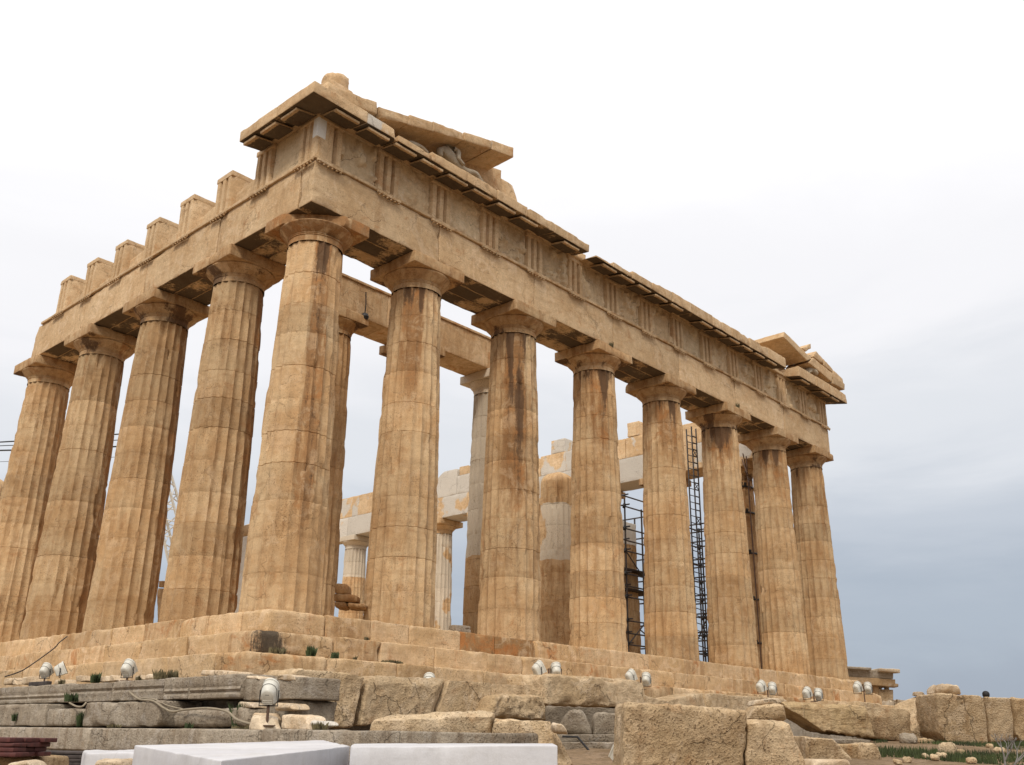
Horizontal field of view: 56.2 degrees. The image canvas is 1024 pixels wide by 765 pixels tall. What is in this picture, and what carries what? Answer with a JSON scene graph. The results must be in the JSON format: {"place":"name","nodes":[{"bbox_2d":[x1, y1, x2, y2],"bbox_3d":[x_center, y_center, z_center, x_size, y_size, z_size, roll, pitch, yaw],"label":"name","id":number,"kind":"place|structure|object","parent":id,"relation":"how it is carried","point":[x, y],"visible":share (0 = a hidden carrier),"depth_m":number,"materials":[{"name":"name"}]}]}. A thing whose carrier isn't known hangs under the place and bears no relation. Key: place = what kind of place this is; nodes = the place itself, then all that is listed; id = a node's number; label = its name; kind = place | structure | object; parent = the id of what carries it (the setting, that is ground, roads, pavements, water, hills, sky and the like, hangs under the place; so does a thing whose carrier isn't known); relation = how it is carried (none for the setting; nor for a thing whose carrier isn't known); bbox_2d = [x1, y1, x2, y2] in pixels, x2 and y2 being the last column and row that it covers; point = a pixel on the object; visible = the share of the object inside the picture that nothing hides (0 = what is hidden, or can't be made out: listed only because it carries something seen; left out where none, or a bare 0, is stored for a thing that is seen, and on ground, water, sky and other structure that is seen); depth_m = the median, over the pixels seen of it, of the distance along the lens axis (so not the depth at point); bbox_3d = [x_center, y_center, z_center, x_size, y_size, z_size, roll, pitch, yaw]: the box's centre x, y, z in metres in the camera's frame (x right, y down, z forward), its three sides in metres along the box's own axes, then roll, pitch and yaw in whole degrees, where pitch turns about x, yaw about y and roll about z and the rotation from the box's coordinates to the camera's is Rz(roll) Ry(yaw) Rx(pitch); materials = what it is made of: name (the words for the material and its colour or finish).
{"place":"outdoors","nodes":[
{"label":"outdoors","id":0,"kind":"place"},
{"bbox_2d":[132,740,349,764],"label":"marble slab","id":1,"kind":"structure","parent":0,"point":[316,752],"depth_m":8.56,"materials":[{"name":"stone"}]},
{"bbox_2d":[235,525,248,612],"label":"marble pier","id":2,"kind":"structure","parent":0,"point":[245,535],"depth_m":33.75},
{"bbox_2d":[46,728,537,750],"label":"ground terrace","id":3,"kind":"structure","parent":0,"point":[374,737],"depth_m":12.94,"materials":[{"name":"grey stone"}]},
{"bbox_2d":[0,727,91,749],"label":"foundation block","id":4,"kind":"structure","parent":3,"relation":"on","point":[73,738],"depth_m":19.36,"materials":[{"name":"grey stone"}]},
{"bbox_2d":[0,704,83,726],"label":"foundation block","id":5,"kind":"structure","parent":4,"relation":"on","point":[34,715],"depth_m":21.68,"materials":[{"name":"grey stone"}]},
{"bbox_2d":[0,686,34,704],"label":"foundation block","id":6,"kind":"structure","parent":5,"relation":"on","point":[14,695],"depth_m":23.16,"materials":[{"name":"grey stone"}]},
{"bbox_2d":[3,678,23,684],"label":"rubble stone","id":7,"kind":"object","parent":6,"relation":"on","point":[12,681],"visible":0.81,"depth_m":24.06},
{"bbox_2d":[21,676,46,684],"bbox_3d":[-11.693,7.315,23.505,0.915,0.216,0.335,-17,-27,39],"label":"rubble stone","id":8,"kind":"object","parent":6,"relation":"on","point":[26,680],"visible":0.59,"depth_m":23.38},
{"bbox_2d":[27,683,83,703],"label":"foundation block","id":9,"kind":"structure","parent":5,"relation":"on","point":[48,694],"depth_m":22.00,"materials":[{"name":"grey stone"}]},
{"bbox_2d":[28,681,51,685],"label":"timber beam","id":10,"kind":"structure","parent":9,"relation":"on","point":[39,683],"depth_m":22.53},
{"bbox_2d":[39,661,67,680],"bbox_3d":[-10.927,6.938,22.845,0.624,0.574,0.367,7,-21,-16],"label":"floodlight","id":11,"kind":"object","parent":9,"relation":"on","point":[46,670],"visible":0.98,"depth_m":22.76,"materials":[{"name":"metal"}]},
{"bbox_2d":[47,708,84,726],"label":"foundation block","id":12,"kind":"structure","parent":4,"relation":"on","point":[60,717],"depth_m":20.45,"materials":[{"name":"grey stone"}]},
{"bbox_2d":[64,691,78,701],"bbox_3d":[-9.503,6.770,20.660,0.335,0.210,0.294,-17,-27,39],"label":"weed","id":13,"kind":"object","parent":12,"relation":"on","point":[71,698],"visible":1,"depth_m":20.60,"materials":[{"name":"green plant"}]},
{"bbox_2d":[75,711,84,725],"bbox_3d":[-8.982,6.989,19.940,0.229,0.314,0.236,-17,-27,39],"label":"weed","id":14,"kind":"object","parent":4,"relation":"on","point":[79,718],"visible":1,"depth_m":19.88,"materials":[{"name":"green plant"}]},
{"bbox_2d":[88,728,175,749],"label":"foundation block","id":15,"kind":"structure","parent":3,"relation":"on","point":[113,739],"depth_m":17.58,"materials":[{"name":"grey stone"}]},
{"bbox_2d":[83,700,201,727],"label":"foundation block","id":16,"kind":"structure","parent":3,"relation":"on","point":[131,714],"depth_m":18.62,"materials":[{"name":"grey stone"}]},
{"bbox_2d":[69,682,124,702],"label":"foundation block","id":17,"kind":"structure","parent":16,"relation":"on","point":[94,692],"depth_m":20.57,"materials":[{"name":"grey stone"}]},
{"bbox_2d":[90,672,101,682],"bbox_3d":[-9.113,6.447,20.984,0.251,0.252,0.244,3,-20,-5],"label":"weed","id":18,"kind":"object","parent":17,"relation":"on","point":[95,678],"visible":0.97,"depth_m":20.93,"materials":[{"name":"green plant"}]},
{"bbox_2d":[105,675,125,681],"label":"rubble stone","id":19,"kind":"object","parent":17,"relation":"on","point":[114,678],"visible":0.77,"depth_m":20.72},
{"bbox_2d":[111,679,189,701],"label":"foundation block","id":20,"kind":"structure","parent":16,"relation":"on","point":[152,688],"depth_m":19.34,"materials":[{"name":"grey stone"}]},
{"bbox_2d":[120,658,137,680],"bbox_3d":[-8.088,6.055,20.186,0.293,0.462,0.358,-4,-21,13],"label":"floodlight","id":21,"kind":"object","parent":20,"relation":"on","point":[129,669],"visible":0.97,"depth_m":20.11,"materials":[{"name":"metal"}]},
{"bbox_2d":[152,669,178,678],"bbox_3d":[-6.884,5.809,19.110,0.498,0.209,0.540,-17,-27,39],"label":"weed","id":22,"kind":"object","parent":20,"relation":"on","point":[160,674],"visible":0.78,"depth_m":18.99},
{"bbox_2d":[163,677,220,700],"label":"foundation block","id":23,"kind":"structure","parent":16,"relation":"on","point":[176,688],"depth_m":18.39,"materials":[{"name":"grey stone"}]},
{"bbox_2d":[173,728,262,743],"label":"foundation block","id":24,"kind":"structure","parent":3,"relation":"on","point":[191,736],"depth_m":15.71,"materials":[{"name":"grey stone"}]},
{"bbox_2d":[249,715,280,729],"bbox_3d":[-3.952,5.472,15.380,0.397,0.266,0.416,-17,-27,39],"label":"rubble stone","id":25,"kind":"object","parent":24,"relation":"on","point":[258,722],"visible":0.75,"depth_m":15.28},
{"bbox_2d":[259,678,279,725],"bbox_3d":[-3.908,5.131,15.391,0.318,0.738,0.380,1,-20,0],"label":"floodlight","id":26,"kind":"object","parent":24,"relation":"on","point":[269,694],"visible":0.99,"depth_m":15.34,"materials":[{"name":"metal"}]},
{"bbox_2d":[128,690,249,724],"bbox_3d":[-5.866,5.857,17.329,0.239,0.695,5.765,19,-27,-39],"label":"cable","id":27,"kind":"object","parent":26,"relation":"attached to","point":[198,708],"visible":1,"depth_m":17.22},
{"bbox_2d":[174,707,266,728],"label":"foundation block","id":28,"kind":"structure","parent":3,"relation":"on","point":[208,718],"depth_m":16.98,"materials":[{"name":"grey stone"}]},
{"bbox_2d":[238,702,266,708],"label":"rubble stone","id":29,"kind":"object","parent":28,"relation":"on","point":[251,705],"visible":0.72,"depth_m":16.54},
{"bbox_2d":[250,699,336,728],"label":"foundation block","id":30,"kind":"structure","parent":3,"relation":"on","point":[326,710],"depth_m":16.43,"materials":[{"name":"grey stone"}]},
{"bbox_2d":[188,673,276,700],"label":"foundation block","id":31,"kind":"structure","parent":30,"relation":"on","point":[229,687],"depth_m":17.48,"materials":[{"name":"grey stone"}]},
{"bbox_2d":[201,670,236,675],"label":"rubble stone","id":32,"kind":"object","parent":31,"relation":"on","point":[213,672],"visible":0.6,"depth_m":17.85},
{"bbox_2d":[243,677,340,700],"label":"foundation block","id":33,"kind":"structure","parent":30,"relation":"on","point":[313,688],"depth_m":16.36,"materials":[{"name":"grey stone"}]},
{"bbox_2d":[277,674,308,680],"bbox_3d":[-3.735,5.071,16.447,0.587,0.124,0.386,-17,-27,39],"label":"rubble stone","id":34,"kind":"object","parent":33,"relation":"on","point":[288,677],"visible":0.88,"depth_m":16.32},
{"bbox_2d":[275,703,309,710],"bbox_3d":[-3.684,5.440,16.073,0.523,0.133,0.422,-17,-27,39],"label":"rubble stone","id":35,"kind":"object","parent":30,"relation":"on","point":[290,706],"visible":0.98,"depth_m":15.95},
{"bbox_2d":[261,729,350,741],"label":"foundation block","id":36,"kind":"structure","parent":3,"relation":"on","point":[269,735],"depth_m":14.53,"materials":[{"name":"grey stone"}]},
{"bbox_2d":[281,714,328,729],"bbox_3d":[-3.215,5.271,14.826,0.806,0.261,0.425,-17,-27,39],"label":"rubble stone","id":37,"kind":"object","parent":36,"relation":"on","point":[291,721],"visible":0.66,"depth_m":14.67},
{"bbox_2d":[306,730,380,760],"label":"foundation block","id":38,"kind":"structure","parent":3,"relation":"on","point":[347,737],"depth_m":13.70,"materials":[{"name":"grey stone"}]},
{"bbox_2d":[312,721,328,729],"bbox_3d":[-2.870,5.099,14.252,0.213,0.135,0.195,-8,-22,24],"label":"weed","id":39,"kind":"object","parent":38,"relation":"on","point":[318,726],"visible":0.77,"depth_m":14.23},
{"bbox_2d":[370,710,494,732],"bbox_3d":[-1.356,5.865,15.694,2.340,0.958,1.428,5,-21,-10],"label":"stone block","id":40,"kind":"object","parent":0,"point":[480,721],"depth_m":15.22,"materials":[{"name":"stone"}]},
{"bbox_2d":[0,0,1023,699],"label":"sky","id":41,"kind":"structure","parent":0,"point":[844,179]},
{"bbox_2d":[756,679,777,697],"bbox_3d":[8.550,10.265,32.105,0.842,0.587,0.414,9,-22,-22],"label":"floodlight","id":42,"kind":"object","parent":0,"point":[761,686],"visible":0.94,"depth_m":32.02,"materials":[{"name":"metal"}]},
{"bbox_2d":[566,740,1023,764],"bbox_3d":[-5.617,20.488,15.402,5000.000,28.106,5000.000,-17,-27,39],"label":"ground","id":43,"kind":"structure","parent":0,"point":[591,756],"depth_m":16.79,"materials":[{"name":"soil"}]},
{"bbox_2d":[8,759,46,764],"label":"rubble stone","id":44,"kind":"object","parent":43,"relation":"on","point":[32,762],"visible":1,"depth_m":11.28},
{"bbox_2d":[0,755,68,764],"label":"stone block","id":45,"kind":"object","parent":43,"relation":"on","point":[56,760],"depth_m":12.58,"materials":[{"name":"stone"}]},
{"bbox_2d":[0,737,56,756],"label":"timber stack","id":46,"kind":"object","parent":45,"relation":"on","point":[19,746],"visible":1,"depth_m":12.08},
{"bbox_2d":[41,750,82,764],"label":"timber stack","id":47,"kind":"object","parent":43,"relation":"on","point":[75,757],"visible":0.14,"depth_m":14.22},
{"bbox_2d":[81,749,133,764],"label":"marble slab","id":48,"kind":"object","parent":43,"relation":"on","point":[91,757],"depth_m":10.35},
{"bbox_2d":[95,758,132,764],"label":"rubble stone","id":49,"kind":"object","parent":43,"relation":"on","point":[114,761],"visible":0.89,"depth_m":9.62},
{"bbox_2d":[263,668,363,728],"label":"stone block","id":50,"kind":"structure","parent":43,"relation":"on","point":[349,695],"depth_m":18.49,"materials":[{"name":"stone"}]},
{"bbox_2d":[353,675,443,725],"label":"stone block","id":51,"kind":"structure","parent":43,"relation":"on","point":[381,696],"depth_m":19.46,"materials":[{"name":"stone"}]},
{"bbox_2d":[0,81,893,739],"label":"temple","id":52,"kind":"structure","parent":43,"relation":"on","point":[340,173],"depth_m":29.96,"materials":[{"name":"stone"}]},
{"bbox_2d":[0,433,178,562],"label":"crane","id":53,"kind":"object","parent":52,"relation":"on","point":[174,509],"visible":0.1,"depth_m":46.16,"materials":[{"name":"paint"}]},
{"bbox_2d":[157,588,163,620],"bbox_3d":[-10.895,7.217,30.868,0.968,1.172,0.836,-17,-27,39],"label":"stone fragment","id":54,"kind":"object","parent":52,"relation":"on","point":[159,594],"visible":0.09,"depth_m":30.81,"materials":[{"name":"stone"}]},
{"bbox_2d":[268,646,287,653],"bbox_3d":[-4.862,5.533,19.804,0.361,0.168,0.367,-17,-27,39],"label":"weed","id":55,"kind":"object","parent":52,"relation":"on","point":[275,650],"visible":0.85,"depth_m":19.75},
{"bbox_2d":[305,645,318,655],"bbox_3d":[-4.279,5.716,20.423,0.291,0.272,0.309,-17,-27,39],"label":"weed","id":56,"kind":"object","parent":52,"relation":"on","point":[310,651],"visible":0.73,"depth_m":20.36,"materials":[{"name":"green plant"}]},
{"bbox_2d":[321,72,352,92],"bbox_3d":[-5.014,-8.201,26.794,0.830,0.949,0.877,-17,-27,39],"label":"carved stone","id":57,"kind":"object","parent":52,"relation":"on","point":[340,80],"visible":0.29,"depth_m":26.68,"materials":[{"name":"stone"}]},
{"bbox_2d":[335,602,349,610],"bbox_3d":[-4.364,5.764,24.685,0.338,0.174,0.621,1,-20,1],"label":"stone fragment","id":58,"kind":"object","parent":52,"relation":"on","point":[342,606],"visible":0.92,"depth_m":24.44,"materials":[{"name":"stone"}]},
{"bbox_2d":[348,603,367,610],"bbox_3d":[-3.962,5.784,24.687,0.486,0.157,0.636,1,-20,-1],"label":"stone fragment","id":59,"kind":"object","parent":52,"relation":"on","point":[357,607],"visible":1,"depth_m":24.43,"materials":[{"name":"stone"}]},
{"bbox_2d":[334,593,359,603],"bbox_3d":[-4.250,5.584,24.675,0.630,0.218,0.635,1,-20,-1],"label":"stone fragment","id":60,"kind":"object","parent":59,"relation":"on","point":[348,598],"visible":0.84,"depth_m":24.41,"materials":[{"name":"stone"}]},
{"bbox_2d":[335,583,350,593],"bbox_3d":[-4.348,5.357,24.685,0.381,0.308,0.639,1,-20,0],"label":"stone fragment","id":61,"kind":"object","parent":60,"relation":"on","point":[342,588],"visible":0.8,"depth_m":24.42,"materials":[{"name":"stone"}]},
{"bbox_2d":[436,144,485,182],"bbox_3d":[-1.364,-6.551,29.724,0.562,0.984,2.677,-17,-27,39],"label":"reclining statue","id":62,"kind":"object","parent":52,"relation":"on","point":[447,152],"visible":0.4,"depth_m":29.14,"materials":[{"name":"stone"}]},
{"bbox_2d":[621,493,645,654],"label":"scaffolding","id":63,"kind":"object","parent":52,"relation":"on","point":[638,572],"visible":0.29,"depth_m":40.33,"materials":[{"name":"metal"}]},
{"bbox_2d":[686,426,708,661],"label":"lattice mast","id":64,"kind":"object","parent":52,"relation":"on","point":[697,531],"visible":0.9,"depth_m":43.41,"materials":[{"name":"metal"}]},
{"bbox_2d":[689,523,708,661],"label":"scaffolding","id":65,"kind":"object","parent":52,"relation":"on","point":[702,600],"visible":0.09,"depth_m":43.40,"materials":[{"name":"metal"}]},
{"bbox_2d":[702,693,751,709],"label":"stone block","id":66,"kind":"structure","parent":52,"relation":"on","point":[725,701],"depth_m":28.95,"materials":[{"name":"stone"}]},
{"bbox_2d":[741,453,761,668],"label":"propping frame","id":67,"kind":"object","parent":52,"relation":"on","point":[746,470],"visible":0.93,"depth_m":45.16,"materials":[{"name":"metal"}]},
{"bbox_2d":[802,686,823,701],"bbox_3d":[10.823,11.207,34.466,0.898,0.529,0.423,8,-21,-18],"label":"floodlight","id":68,"kind":"object","parent":52,"relation":"on","point":[807,692],"visible":1,"depth_m":34.36,"materials":[{"name":"metal"}]},
{"bbox_2d":[838,701,880,707],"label":"stone block","id":69,"kind":"structure","parent":52,"relation":"on","point":[866,704],"depth_m":37.07,"materials":[{"name":"stone"}]},
{"bbox_2d":[853,681,872,701],"bbox_3d":[13.785,12.171,37.588,0.945,0.879,0.447,8,-22,-19],"label":"floodlight","id":70,"kind":"object","parent":69,"relation":"on","point":[858,687],"visible":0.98,"depth_m":37.53,"materials":[{"name":"metal"}]},
{"bbox_2d":[349,743,557,764],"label":"marble slab","id":71,"kind":"structure","parent":43,"relation":"on","point":[457,754],"depth_m":8.04,"materials":[{"name":"stone"}]},
{"bbox_2d":[433,680,489,711],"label":"stone block","id":72,"kind":"structure","parent":43,"relation":"on","point":[461,696],"depth_m":20.77,"materials":[{"name":"stone"}]},
{"bbox_2d":[475,693,545,720],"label":"stone block","id":73,"kind":"structure","parent":43,"relation":"on","point":[515,706],"depth_m":21.38,"materials":[{"name":"stone"}]},
{"bbox_2d":[490,683,523,694],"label":"stone block","id":74,"kind":"structure","parent":73,"relation":"on","point":[505,689],"depth_m":22.41,"materials":[{"name":"stone"}]},
{"bbox_2d":[492,718,572,764],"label":"stone block","id":75,"kind":"structure","parent":43,"relation":"on","point":[543,731],"depth_m":14.93,"materials":[{"name":"stone"}]},
{"bbox_2d":[551,722,567,733],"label":"rubble stone","id":76,"kind":"object","parent":75,"relation":"on","point":[556,728],"visible":1,"depth_m":14.52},
{"bbox_2d":[507,674,646,707],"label":"stone block","id":77,"kind":"structure","parent":43,"relation":"on","point":[572,691],"depth_m":23.31,"materials":[{"name":"stone"}]},
{"bbox_2d":[532,660,561,674],"bbox_3d":[0.866,7.262,24.084,0.796,0.546,0.385,6,-21,-13],"label":"floodlight","id":78,"kind":"object","parent":77,"relation":"on","point":[538,667],"visible":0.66,"depth_m":23.98,"materials":[{"name":"metal"}]},
{"bbox_2d":[545,706,614,727],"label":"stone block","id":79,"kind":"structure","parent":43,"relation":"on","point":[555,714],"depth_m":20.90,"materials":[{"name":"grey stone"}]},
{"bbox_2d":[562,742,613,749],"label":"stone block","id":80,"kind":"structure","parent":43,"relation":"on","point":[578,745],"depth_m":18.90,"materials":[{"name":"grey stone"}]},
{"bbox_2d":[557,734,614,741],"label":"stone block","id":81,"kind":"structure","parent":80,"relation":"on","point":[596,737],"depth_m":19.20,"materials":[{"name":"grey stone"}]},
{"bbox_2d":[560,709,591,734],"bbox_3d":[1.292,7.068,19.877,0.691,0.525,0.942,3,-20,-5],"label":"stone block","id":82,"kind":"object","parent":81,"relation":"on","point":[574,721],"depth_m":19.51,"materials":[{"name":"grey stone"}]},
{"bbox_2d":[591,712,614,733],"bbox_3d":[2.001,7.130,19.975,0.657,0.480,0.942,1,-20,0],"label":"stone block","id":83,"kind":"object","parent":81,"relation":"on","point":[603,722],"depth_m":19.61,"materials":[{"name":"grey stone"}]},
{"bbox_2d":[606,695,668,708],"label":"stone block","id":84,"kind":"structure","parent":43,"relation":"on","point":[651,700],"depth_m":26.12,"materials":[{"name":"stone"}]},
{"bbox_2d":[625,668,651,689],"bbox_3d":[3.554,8.302,26.816,0.844,0.563,0.380,9,-22,-21],"label":"floodlight","id":85,"kind":"object","parent":84,"relation":"on","point":[630,674],"visible":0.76,"depth_m":26.74,"materials":[{"name":"metal"}]},
{"bbox_2d":[612,701,746,764],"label":"stone block","id":86,"kind":"structure","parent":43,"relation":"on","point":[645,733],"depth_m":13.19,"materials":[{"name":"stone"}]},
{"bbox_2d":[657,693,704,705],"bbox_3d":[4.662,9.236,27.686,0.938,0.558,2.125,-17,-27,39],"label":"stone block","id":87,"kind":"object","parent":43,"relation":"on","point":[695,699],"depth_m":27.61,"materials":[{"name":"stone"}]},
{"bbox_2d":[745,703,785,720],"bbox_3d":[4.548,5.965,17.334,0.710,0.303,0.779,0,-20,1],"label":"stone block","id":88,"kind":"object","parent":43,"relation":"on","point":[775,711],"depth_m":17.00,"materials":[{"name":"stone"}]},
{"bbox_2d":[747,698,780,706],"bbox_3d":[4.684,5.974,17.878,0.530,0.152,0.634,1,-20,0],"label":"rubble stone","id":89,"kind":"object","parent":88,"relation":"on","point":[762,702],"visible":0.81,"depth_m":17.61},
{"bbox_2d":[743,719,804,764],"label":"stone block","id":90,"kind":"object","parent":43,"relation":"on","point":[770,742],"depth_m":13.58,"materials":[{"name":"stone"}]},
{"bbox_2d":[794,736,850,758],"bbox_3d":[5.251,6.238,16.062,0.942,0.576,1.166,1,-20,0],"label":"stone block","id":91,"kind":"object","parent":43,"relation":"on","point":[813,748],"depth_m":15.60,"materials":[{"name":"stone"}]},
{"bbox_2d":[780,701,873,737],"bbox_3d":[6.686,7.239,20.563,4.251,0.708,0.967,19,-27,-40],"label":"stone block","id":92,"kind":"object","parent":43,"relation":"on","point":[842,720],"depth_m":20.13,"materials":[{"name":"stone"}]},
{"bbox_2d":[804,759,849,764],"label":"rubble stone","id":93,"kind":"object","parent":43,"relation":"on","point":[826,762],"visible":0.88,"depth_m":13.63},
{"bbox_2d":[838,744,857,757],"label":"stone block","id":94,"kind":"object","parent":43,"relation":"on","point":[850,750],"depth_m":15.99,"materials":[{"name":"stone"}]},
{"bbox_2d":[833,739,869,743],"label":"stone block","id":95,"kind":"structure","parent":43,"relation":"on","point":[842,741],"depth_m":18.50,"materials":[{"name":"grey stone"}]},
{"bbox_2d":[849,742,881,758],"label":"stone block","id":96,"kind":"structure","parent":43,"relation":"on","point":[867,750],"depth_m":15.80,"materials":[{"name":"stone"}]},
{"bbox_2d":[847,666,899,700],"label":"distant temple","id":97,"kind":"structure","parent":43,"relation":"on","point":[878,679],"depth_m":77.95,"materials":[{"name":"grey stone"}]},
{"bbox_2d":[856,707,910,740],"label":"stone block","id":98,"kind":"structure","parent":43,"relation":"on","point":[890,724],"depth_m":22.00,"materials":[{"name":"stone"}]},
{"bbox_2d":[899,733,917,743],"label":"rubble stone","id":99,"kind":"object","parent":43,"relation":"on","point":[909,738],"visible":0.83,"depth_m":20.88,"materials":[{"name":"grey stone"}]},
{"bbox_2d":[894,697,923,738],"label":"stone block","id":100,"kind":"structure","parent":43,"relation":"on","point":[908,705],"depth_m":22.82,"materials":[{"name":"stone"}]},
{"bbox_2d":[937,742,956,753],"bbox_3d":[7.740,6.521,17.018,0.321,0.254,0.362,-13,-24,33],"label":"rubble stone","id":101,"kind":"object","parent":43,"relation":"on","point":[948,746],"visible":0.66,"depth_m":16.90,"materials":[{"name":"stone"}]},
{"bbox_2d":[982,697,1012,742],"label":"stone block","id":102,"kind":"structure","parent":43,"relation":"on","point":[999,717],"depth_m":22.00,"materials":[{"name":"stone"}]},
{"bbox_2d":[992,734,1023,764],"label":"dry shrub","id":103,"kind":"object","parent":43,"relation":"on","point":[1008,753],"visible":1,"depth_m":12.65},
{"bbox_2d":[1009,697,1023,740],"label":"stone block","id":104,"kind":"structure","parent":43,"relation":"on","point":[1017,707],"depth_m":22.61,"materials":[{"name":"stone"}]},
{"bbox_2d":[882,699,904,705],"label":"ruined wall","id":105,"kind":"structure","parent":0,"point":[892,702],"depth_m":70.73,"materials":[{"name":"stone"}]},
{"bbox_2d":[873,738,1023,764],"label":"grass","id":106,"kind":"structure","parent":0,"point":[981,756],"depth_m":16.58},
{"bbox_2d":[915,693,987,743],"bbox_3d":[10.053,7.721,21.960,1.196,1.079,1.601,1,-20,0],"label":"stone block","id":107,"kind":"object","parent":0,"point":[945,716],"depth_m":21.40,"materials":[{"name":"stone"}]},
{"bbox_2d":[927,683,960,694],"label":"stone block","id":108,"kind":"object","parent":107,"relation":"on","point":[946,688],"depth_m":21.95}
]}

